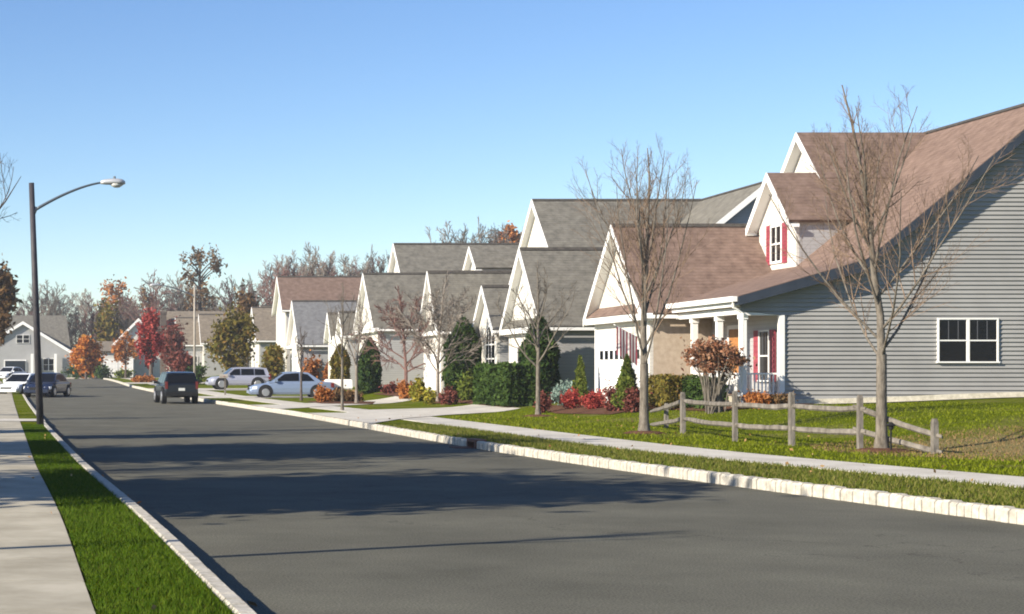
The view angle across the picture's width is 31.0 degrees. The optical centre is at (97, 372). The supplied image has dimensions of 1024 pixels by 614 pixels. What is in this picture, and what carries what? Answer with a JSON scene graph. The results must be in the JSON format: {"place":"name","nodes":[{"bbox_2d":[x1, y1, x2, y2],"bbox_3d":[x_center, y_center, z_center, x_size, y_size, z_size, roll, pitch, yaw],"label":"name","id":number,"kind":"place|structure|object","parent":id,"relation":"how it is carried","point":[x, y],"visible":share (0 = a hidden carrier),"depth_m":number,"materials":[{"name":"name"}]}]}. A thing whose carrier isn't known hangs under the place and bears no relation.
{"place":"outdoors","nodes":[
{"label":"outdoors","id":0,"kind":"place"},
{"bbox_2d":[0,381,95,613],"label":"sidewalk","id":1,"kind":"structure","parent":0,"point":[40,572],"depth_m":15.21,"materials":[{"name":"concrete"}]},
{"bbox_2d":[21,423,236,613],"bbox_3d":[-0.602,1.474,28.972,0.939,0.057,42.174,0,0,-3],"label":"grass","id":2,"kind":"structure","parent":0,"point":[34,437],"depth_m":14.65,"materials":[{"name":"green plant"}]},
{"bbox_2d":[147,388,246,389],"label":"driveway","id":3,"kind":"structure","parent":0,"point":[215,389],"depth_m":123.15,"materials":[{"name":"concrete"}]},
{"bbox_2d":[205,367,270,389],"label":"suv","id":4,"kind":"object","parent":3,"relation":"on","point":[249,376],"visible":0.77,"depth_m":120.81,"materials":[{"name":"grey metal"}]},
{"bbox_2d":[198,396,312,397],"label":"driveway","id":5,"kind":"structure","parent":0,"point":[252,397],"depth_m":97.01,"materials":[{"name":"concrete"}]},
{"bbox_2d":[247,371,333,396],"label":"sedan","id":6,"kind":"object","parent":5,"relation":"on","point":[285,383],"visible":0.74,"depth_m":96.97,"materials":[{"name":"silver metal"}]},
{"bbox_2d":[253,396,413,408],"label":"driveway","id":7,"kind":"structure","parent":0,"point":[394,399],"depth_m":79.35,"materials":[{"name":"concrete"}]},
{"bbox_2d":[310,404,518,422],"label":"driveway","id":8,"kind":"structure","parent":0,"point":[373,416],"depth_m":63.67,"materials":[{"name":"concrete"}]},
{"bbox_2d":[0,378,968,613],"bbox_3d":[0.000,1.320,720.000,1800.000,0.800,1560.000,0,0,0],"label":"ground","id":9,"kind":"structure","parent":0,"point":[68,533],"depth_m":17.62,"materials":[{"name":"green plant"}]},
{"bbox_2d":[0,315,73,378],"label":"house","id":10,"kind":"structure","parent":9,"relation":"on","point":[17,349],"depth_m":226.00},
{"bbox_2d":[24,279,81,328],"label":"bare tree","id":11,"kind":"object","parent":9,"relation":"on","point":[52,307],"visible":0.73,"depth_m":245.15,"materials":[{"name":"grey plant"}]},
{"bbox_2d":[46,297,82,339],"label":"bare tree","id":12,"kind":"object","parent":9,"relation":"on","point":[69,323],"visible":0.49,"depth_m":247.36,"materials":[{"name":"grey plant"}]},
{"bbox_2d":[29,176,124,425],"bbox_3d":[-0.471,-1.969,49.632,2.755,7.050,0.330,-2,0,0],"label":"street lamp","id":13,"kind":"object","parent":9,"relation":"on","point":[114,182],"visible":0.96,"depth_m":49.56,"materials":[{"name":"grey metal"}]},
{"bbox_2d":[64,288,103,334],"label":"bare tree","id":14,"kind":"object","parent":9,"relation":"on","point":[85,305],"visible":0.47,"depth_m":287.28,"materials":[{"name":"grey plant"}]},
{"bbox_2d":[65,334,107,378],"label":"maple tree","id":15,"kind":"object","parent":9,"relation":"on","point":[87,354],"visible":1,"depth_m":213.98,"materials":[{"name":"orange plant"}]},
{"bbox_2d":[68,292,104,376],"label":"bare tree","id":16,"kind":"object","parent":9,"relation":"on","point":[85,323],"visible":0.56,"depth_m":249.01,"materials":[{"name":"red plant"}]},
{"bbox_2d":[93,361,113,378],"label":"shrub","id":17,"kind":"object","parent":9,"relation":"on","point":[102,373],"visible":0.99,"depth_m":207.19,"materials":[{"name":"green plant"}]},
{"bbox_2d":[92,296,130,340],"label":"oak tree","id":18,"kind":"object","parent":9,"relation":"on","point":[105,315],"visible":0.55,"depth_m":239.86,"materials":[{"name":"green plant"}]},
{"bbox_2d":[98,274,133,310],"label":"oak tree","id":19,"kind":"object","parent":9,"relation":"on","point":[111,288],"visible":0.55,"depth_m":254.48,"materials":[{"name":"orange plant"}]},
{"bbox_2d":[109,294,143,336],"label":"bare tree","id":20,"kind":"object","parent":9,"relation":"on","point":[127,323],"visible":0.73,"depth_m":239.09,"materials":[{"name":"grey plant"}]},
{"bbox_2d":[97,318,159,376],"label":"house","id":21,"kind":"structure","parent":9,"relation":"on","point":[141,369],"depth_m":223.97,"materials":[{"name":"white"}]},
{"bbox_2d":[1,378,256,613],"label":"kerb","id":22,"kind":"structure","parent":9,"relation":"on","point":[217,584],"depth_m":15.12,"materials":[{"name":"concrete"}]},
{"bbox_2d":[115,269,185,331],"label":"bare tree","id":23,"kind":"object","parent":9,"relation":"on","point":[154,304],"visible":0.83,"depth_m":236.84,"materials":[{"name":"red plant"}]},
{"bbox_2d":[157,267,205,310],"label":"bare tree","id":24,"kind":"object","parent":9,"relation":"on","point":[177,301],"visible":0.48,"depth_m":240.17,"materials":[{"name":"grey plant"}]},
{"bbox_2d":[179,243,227,310],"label":"oak tree","id":25,"kind":"object","parent":9,"relation":"on","point":[215,267],"visible":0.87,"depth_m":234.67,"materials":[{"name":"brown plant"}]},
{"bbox_2d":[159,311,250,376],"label":"house","id":26,"kind":"structure","parent":9,"relation":"on","point":[204,323],"depth_m":184.87,"materials":[{"name":"white"}]},
{"bbox_2d":[209,275,255,310],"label":"bare tree","id":27,"kind":"object","parent":9,"relation":"on","point":[230,299],"visible":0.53,"depth_m":261.16,"materials":[{"name":"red plant"}]},
{"bbox_2d":[249,305,275,367],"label":"house","id":28,"kind":"structure","parent":9,"relation":"on","point":[265,322],"depth_m":160.68,"materials":[{"name":"white"}]},
{"bbox_2d":[247,262,303,306],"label":"bare tree","id":29,"kind":"object","parent":9,"relation":"on","point":[266,293],"visible":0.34,"depth_m":201.24,"materials":[{"name":"red plant"}]},
{"bbox_2d":[269,241,337,292],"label":"bare tree","id":30,"kind":"object","parent":9,"relation":"on","point":[322,272],"visible":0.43,"depth_m":201.60,"materials":[{"name":"grey plant"}]},
{"bbox_2d":[272,276,361,380],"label":"house","id":31,"kind":"structure","parent":9,"relation":"on","point":[298,303],"depth_m":138.40,"materials":[{"name":"white"}]},
{"bbox_2d":[338,254,372,275],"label":"bare tree","id":32,"kind":"object","parent":9,"relation":"on","point":[348,269],"visible":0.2,"depth_m":207.11,"materials":[{"name":"grey plant"}]},
{"bbox_2d":[337,244,389,274],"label":"bare tree","id":33,"kind":"object","parent":9,"relation":"on","point":[382,266],"visible":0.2,"depth_m":215.84,"materials":[{"name":"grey plant"}]},
{"bbox_2d":[324,243,519,386],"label":"house","id":34,"kind":"structure","parent":9,"relation":"on","point":[410,264],"depth_m":105.79,"materials":[{"name":"white"}]},
{"bbox_2d":[425,221,488,242],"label":"bare tree","id":35,"kind":"object","parent":9,"relation":"on","point":[445,235],"visible":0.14,"depth_m":193.05,"materials":[{"name":"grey plant"}]},
{"bbox_2d":[417,246,518,393],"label":"house","id":36,"kind":"structure","parent":9,"relation":"on","point":[488,265],"depth_m":90.94,"materials":[{"name":"white"}]},
{"bbox_2d":[424,354,436,392],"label":"garage door","id":37,"kind":"structure","parent":36,"relation":"in","point":[429,372],"depth_m":91.30,"materials":[{"name":"white paint"}]},
{"bbox_2d":[449,216,505,242],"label":"bare tree","id":38,"kind":"object","parent":9,"relation":"on","point":[484,237],"visible":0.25,"depth_m":192.27,"materials":[{"name":"grey plant"}]},
{"bbox_2d":[494,220,522,242],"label":"oak tree","id":39,"kind":"object","parent":9,"relation":"on","point":[513,235],"visible":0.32,"depth_m":206.44,"materials":[{"name":"orange plant"}]},
{"bbox_2d":[103,378,1023,524],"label":"kerb","id":40,"kind":"structure","parent":9,"relation":"on","point":[1005,514],"depth_m":25.56,"materials":[{"name":"concrete"}]},
{"bbox_2d":[472,181,762,400],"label":"house","id":41,"kind":"structure","parent":9,"relation":"on","point":[552,242],"depth_m":76.80,"materials":[{"name":"white"}]},
{"bbox_2d":[486,326,495,363],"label":"window","id":42,"kind":"structure","parent":41,"relation":"in","point":[490,346],"depth_m":79.83,"materials":[{"name":"white paint"}]},
{"bbox_2d":[0,0,1023,363],"label":"sky","id":43,"kind":"structure","parent":0,"point":[256,130],"materials":[{"name":"blue"}]},
{"bbox_2d":[5,379,1023,613],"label":"road","id":44,"kind":"structure","parent":0,"point":[270,512],"depth_m":18.29,"materials":[{"name":"grey asphalt"}]},
{"bbox_2d":[0,373,48,395],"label":"sedan","id":45,"kind":"object","parent":44,"relation":"on","point":[15,383],"visible":0.41,"depth_m":108.47,"materials":[{"name":"white metal"}]},
{"bbox_2d":[23,373,71,396],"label":"sedan","id":46,"kind":"object","parent":44,"relation":"on","point":[53,384],"visible":0.81,"depth_m":106.11,"materials":[{"name":"blue metal"}]},
{"bbox_2d":[154,372,197,403],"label":"suv","id":47,"kind":"object","parent":44,"relation":"on","point":[184,385],"visible":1,"depth_m":89.10,"materials":[{"name":"black metal"}]},
{"bbox_2d":[27,414,972,609],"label":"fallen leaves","id":48,"kind":"object","parent":44,"relation":"on","point":[255,604],"visible":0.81,"depth_m":27.95,"materials":[{"name":"brown plant"}]},
{"bbox_2d":[109,378,1023,508],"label":"grass verge","id":49,"kind":"object","parent":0,"point":[305,410],"depth_m":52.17,"materials":[{"name":"green plant"}]},
{"bbox_2d":[124,378,1023,487],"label":"sidewalk","id":50,"kind":"structure","parent":0,"point":[959,476],"depth_m":32.32,"materials":[{"name":"concrete"}]},
{"bbox_2d":[110,328,138,377],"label":"yard tree","id":51,"kind":"object","parent":50,"relation":"on","point":[121,355],"visible":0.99,"depth_m":192.77,"materials":[{"name":"orange plant"}]},
{"bbox_2d":[150,283,195,375],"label":"street lamp","id":52,"kind":"object","parent":50,"relation":"on","point":[194,334],"visible":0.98,"depth_m":115.84,"materials":[{"name":"grey metal"}]},
{"bbox_2d":[315,287,360,409],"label":"street tree","id":53,"kind":"object","parent":50,"relation":"on","point":[341,355],"visible":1,"depth_m":68.31,"materials":[{"name":"brown plant"}]},
{"bbox_2d":[155,375,1023,476],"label":"lawn","id":54,"kind":"structure","parent":0,"point":[408,404],"depth_m":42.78,"materials":[{"name":"green plant"}]},
{"bbox_2d":[159,315,188,371],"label":"maple tree","id":55,"kind":"object","parent":54,"relation":"on","point":[173,344],"visible":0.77,"depth_m":172.46,"materials":[{"name":"red plant"}]},
{"bbox_2d":[166,348,192,371],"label":"maple tree","id":56,"kind":"object","parent":54,"relation":"on","point":[180,364],"visible":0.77,"depth_m":153.58,"materials":[{"name":"red plant"}]},
{"bbox_2d":[185,361,209,384],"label":"shrub","id":57,"kind":"object","parent":54,"relation":"on","point":[200,370],"visible":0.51,"depth_m":141.69,"materials":[{"name":"green plant"}]},
{"bbox_2d":[203,295,258,371],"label":"oak tree","id":58,"kind":"object","parent":54,"relation":"on","point":[235,334],"visible":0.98,"depth_m":147.52,"materials":[{"name":"green plant"}]},
{"bbox_2d":[233,278,259,366],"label":"yard tree","id":59,"kind":"object","parent":54,"relation":"on","point":[248,302],"visible":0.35,"depth_m":179.55,"materials":[{"name":"brown plant"}]},
{"bbox_2d":[256,343,288,378],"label":"yard tree","id":60,"kind":"object","parent":54,"relation":"on","point":[273,361],"visible":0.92,"depth_m":131.20,"materials":[{"name":"yellow plant"}]},
{"bbox_2d":[294,328,315,400],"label":"street tree","id":61,"kind":"object","parent":54,"relation":"on","point":[299,352],"visible":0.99,"depth_m":89.95,"materials":[{"name":"brown plant"}]},
{"bbox_2d":[298,349,321,378],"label":"shrub","id":62,"kind":"object","parent":54,"relation":"on","point":[312,367],"visible":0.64,"depth_m":124.71,"materials":[{"name":"orange plant"}]},
{"bbox_2d":[328,343,352,389],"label":"arborvitae","id":63,"kind":"object","parent":54,"relation":"on","point":[334,362],"visible":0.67,"depth_m":106.78,"materials":[{"name":"green plant"}]},
{"bbox_2d":[307,401,374,403],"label":"mulch bed","id":64,"kind":"object","parent":54,"relation":"on","point":[352,402],"visible":0.74,"depth_m":82.60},
{"bbox_2d":[313,382,334,401],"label":"shrub","id":65,"kind":"object","parent":64,"relation":"on","point":[322,394],"visible":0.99,"depth_m":84.16,"materials":[{"name":"orange plant"}]},
{"bbox_2d":[326,290,381,402],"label":"street tree","id":66,"kind":"object","parent":64,"relation":"on","point":[358,325],"visible":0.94,"depth_m":81.78,"materials":[{"name":"brown plant"}]},
{"bbox_2d":[358,337,382,393],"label":"arborvitae","id":67,"kind":"object","parent":54,"relation":"on","point":[369,375],"visible":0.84,"depth_m":98.82,"materials":[{"name":"green plant"}]},
{"bbox_2d":[375,392,400,396],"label":"mulch bed","id":68,"kind":"object","parent":54,"relation":"on","point":[391,394],"visible":0.21,"depth_m":93.74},
{"bbox_2d":[349,285,432,383],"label":"ornamental tree","id":69,"kind":"object","parent":68,"relation":"on","point":[402,305],"visible":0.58,"depth_m":93.00,"materials":[{"name":"red plant"}]},
{"bbox_2d":[395,378,413,398],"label":"shrub","id":70,"kind":"object","parent":54,"relation":"on","point":[403,387],"visible":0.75,"depth_m":87.04,"materials":[{"name":"orange plant"}]},
{"bbox_2d":[408,374,427,401],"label":"shrub","id":71,"kind":"object","parent":54,"relation":"on","point":[416,390],"visible":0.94,"depth_m":82.87,"materials":[{"name":"yellow plant"}]},
{"bbox_2d":[422,384,437,404],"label":"shrub","id":72,"kind":"object","parent":54,"relation":"on","point":[429,395],"visible":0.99,"depth_m":78.18,"materials":[{"name":"yellow plant"}]},
{"bbox_2d":[387,271,507,401],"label":"street tree","id":73,"kind":"object","parent":54,"relation":"on","point":[428,349],"visible":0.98,"depth_m":79.38,"materials":[{"name":"brown plant"}]},
{"bbox_2d":[438,384,460,404],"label":"shrub","id":74,"kind":"object","parent":54,"relation":"on","point":[449,397],"visible":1,"depth_m":75.92,"materials":[{"name":"red plant"}]},
{"bbox_2d":[441,398,514,406],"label":"mulch bed","id":75,"kind":"object","parent":54,"relation":"on","point":[467,401],"visible":0.14,"depth_m":76.18,"materials":[{"name":"brown soil"}]},
{"bbox_2d":[441,316,481,385],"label":"arborvitae","id":76,"kind":"object","parent":75,"relation":"on","point":[454,365],"visible":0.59,"depth_m":81.81,"materials":[{"name":"green plant"}]},
{"bbox_2d":[454,366,473,400],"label":"shrub","id":77,"kind":"object","parent":75,"relation":"on","point":[465,388],"visible":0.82,"depth_m":78.05,"materials":[{"name":"green plant"}]},
{"bbox_2d":[471,361,535,406],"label":"hedge","id":78,"kind":"object","parent":75,"relation":"on","point":[499,384],"visible":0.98,"depth_m":68.59,"materials":[{"name":"green plant"}]},
{"bbox_2d":[517,314,561,401],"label":"arborvitae","id":79,"kind":"object","parent":75,"relation":"on","point":[550,377],"visible":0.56,"depth_m":68.46,"materials":[{"name":"green plant"}]},
{"bbox_2d":[494,260,580,413],"bbox_3d":[14.739,-1.056,58.899,2.879,5.382,2.922,0,0,0],"label":"street tree","id":80,"kind":"object","parent":54,"relation":"on","point":[537,366],"visible":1,"depth_m":58.67,"materials":[{"name":"brown plant"}]},
{"bbox_2d":[533,390,553,412],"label":"shrub","id":81,"kind":"object","parent":54,"relation":"on","point":[545,403],"visible":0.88,"depth_m":61.98,"materials":[{"name":"red plant"}]},
{"bbox_2d":[535,404,624,413],"bbox_3d":[17.050,1.280,61.900,2.500,0.280,10.200,0,0,0],"label":"mulch bed","id":82,"kind":"object","parent":54,"relation":"on","point":[561,409],"visible":0.62,"depth_m":60.36,"materials":[{"name":"brown soil"}]},
{"bbox_2d":[549,380,588,405],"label":"juniper","id":83,"kind":"object","parent":82,"relation":"on","point":[563,388],"visible":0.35,"depth_m":65.27,"materials":[{"name":"blue plant"}]},
{"bbox_2d":[559,386,583,408],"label":"shrub","id":84,"kind":"object","parent":82,"relation":"on","point":[569,400],"visible":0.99,"depth_m":62.34,"materials":[{"name":"red plant"}]},
{"bbox_2d":[571,355,589,403],"bbox_3d":[17.645,0.349,64.289,0.735,1.992,0.794,0,0,0],"label":"spruce shrub","id":85,"kind":"object","parent":82,"relation":"on","point":[580,383],"visible":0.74,"depth_m":64.17,"materials":[{"name":"green plant"}]},
{"bbox_2d":[578,388,606,408],"bbox_3d":[17.272,0.962,60.957,1.252,0.844,1.320,0,0,0],"label":"shrub","id":86,"kind":"object","parent":82,"relation":"on","point":[593,399],"visible":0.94,"depth_m":60.73,"materials":[{"name":"red plant"}]},
{"bbox_2d":[600,379,621,410],"bbox_3d":[17.320,0.800,58.462,1.197,1.138,1.014,0,0,22],"label":"shrub","id":87,"kind":"object","parent":82,"relation":"on","point":[609,405],"visible":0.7,"depth_m":58.40,"materials":[{"name":"red plant"}]},
{"bbox_2d":[610,353,638,409],"bbox_3d":[17.481,0.367,58.093,1.074,2.031,1.104,0,0,0],"label":"spruce shrub","id":88,"kind":"object","parent":82,"relation":"on","point":[627,377],"visible":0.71,"depth_m":57.93,"materials":[{"name":"green plant"}]},
{"bbox_2d":[621,385,654,412],"bbox_3d":[17.376,0.891,56.681,0.962,0.975,1.124,0,0,-41],"label":"shrub","id":89,"kind":"object","parent":54,"relation":"on","point":[631,403],"visible":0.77,"depth_m":56.65,"materials":[{"name":"red plant"}]},
{"bbox_2d":[568,133,716,430],"bbox_3d":[13.169,-2.089,42.491,3.234,7.448,3.700,0,0,0],"label":"street tree","id":90,"kind":"object","parent":54,"relation":"on","point":[645,250],"visible":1,"depth_m":42.48,"materials":[{"name":"brown plant"}]},
{"bbox_2d":[680,334,757,413],"bbox_3d":[18.383,0.057,52.205,2.120,2.414,2.042,0,0,0],"label":"japanese maple","id":91,"kind":"object","parent":54,"relation":"on","point":[715,354],"visible":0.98,"depth_m":51.92,"materials":[{"name":"orange plant"}]},
{"bbox_2d":[649,403,815,410],"bbox_3d":[19.116,1.068,54.940,3.021,0.268,7.259,0,0,-21],"label":"mulch bed","id":92,"kind":"object","parent":54,"relation":"on","point":[699,409],"visible":0.1,"depth_m":54.11,"materials":[{"name":"brown soil"}]},
{"bbox_2d":[639,373,693,409],"bbox_3d":[18.455,0.623,56.974,1.332,1.238,3.082,0,0,0],"label":"hedge","id":93,"kind":"object","parent":92,"relation":"on","point":[665,388],"visible":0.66,"depth_m":55.96,"materials":[{"name":"green plant"}]},
{"bbox_2d":[681,374,728,408],"bbox_3d":[18.835,0.626,54.604,0.990,1.123,2.296,0,0,0],"label":"hedge","id":94,"kind":"object","parent":92,"relation":"on","point":[692,388],"visible":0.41,"depth_m":54.57,"materials":[{"name":"green plant"}]},
{"bbox_2d":[737,389,776,408],"bbox_3d":[19.497,0.810,51.884,1.242,0.644,1.132,0,0,30],"label":"shrub","id":95,"kind":"object","parent":54,"relation":"on","point":[754,397],"visible":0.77,"depth_m":51.72,"materials":[{"name":"orange plant"}]},
{"bbox_2d":[650,391,942,453],"bbox_3d":[14.462,1.095,39.913,1.665,1.380,16.294,0,0,0],"label":"split rail fence","id":96,"kind":"object","parent":54,"relation":"on","point":[858,430],"visible":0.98,"depth_m":35.38,"materials":[{"name":"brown wood"}]},
{"bbox_2d":[583,103,1023,408],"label":"house","id":97,"kind":"structure","parent":54,"relation":"on","point":[804,340],"depth_m":52.90,"materials":[{"name":"grey"}]},
{"bbox_2d":[598,343,639,402],"bbox_3d":[18.462,0.135,62.100,0.075,2.280,5.160,0,0,0],"label":"garage door","id":98,"kind":"structure","parent":97,"relation":"in","point":[606,352],"depth_m":63.24,"materials":[{"name":"white paint"}]},
{"bbox_2d":[614,324,636,364],"bbox_3d":[17.776,-0.901,58.888,1.072,1.403,0.061,0,0,-16],"label":"flag","id":99,"kind":"object","parent":97,"relation":"attached to","point":[626,342],"visible":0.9,"depth_m":58.87,"materials":[{"name":"white fabric"}]},
{"bbox_2d":[727,325,738,372],"bbox_3d":[20.545,-0.395,56.600,0.090,2.230,1.200,0,0,0],"label":"door","id":100,"kind":"structure","parent":97,"relation":"in","point":[732,330],"depth_m":56.63,"materials":[{"name":"brown wood"}]},
{"bbox_2d":[757,330,768,381],"bbox_3d":[20.540,-0.500,54.150,0.100,1.590,0.900,0,0,0],"label":"window","id":101,"kind":"structure","parent":97,"relation":"in","point":[763,335],"depth_m":54.22,"materials":[{"name":"white paint"}]},
{"bbox_2d":[936,318,999,362],"bbox_3d":[26.180,-0.950,52.830,1.890,1.350,0.100,0,0,0],"label":"window","id":102,"kind":"structure","parent":97,"relation":"in","point":[959,340],"depth_m":52.85,"materials":[{"name":"white paint"}]},
{"bbox_2d":[756,85,1023,447],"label":"street tree","id":103,"kind":"object","parent":54,"relation":"on","point":[881,429],"visible":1,"depth_m":32.67,"materials":[{"name":"brown plant"}]},
{"bbox_2d":[810,425,1023,460],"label":"dry grass","id":104,"kind":"structure","parent":54,"relation":"on","point":[941,442],"depth_m":33.86,"materials":[{"name":"plant"}]},
{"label":"mulch bed","id":105,"kind":"structure","parent":54,"relation":"on","visible":0},
{"bbox_2d":[134,306,165,375],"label":"maple tree","id":106,"kind":"object","parent":105,"relation":"on","point":[151,343],"visible":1,"depth_m":165.30,"materials":[{"name":"red plant"}]},
{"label":"lawn","id":107,"kind":"structure","parent":0,"visible":0},
{"bbox_2d":[0,152,20,222],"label":"yard tree","id":108,"kind":"object","parent":107,"relation":"on","point":[2,204],"visible":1,"depth_m":45.51,"materials":[{"name":"brown plant"}]},
{"bbox_2d":[0,253,23,345],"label":"yard tree","id":109,"kind":"object","parent":107,"relation":"on","point":[8,293],"visible":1,"depth_m":134.27,"materials":[{"name":"brown plant"}]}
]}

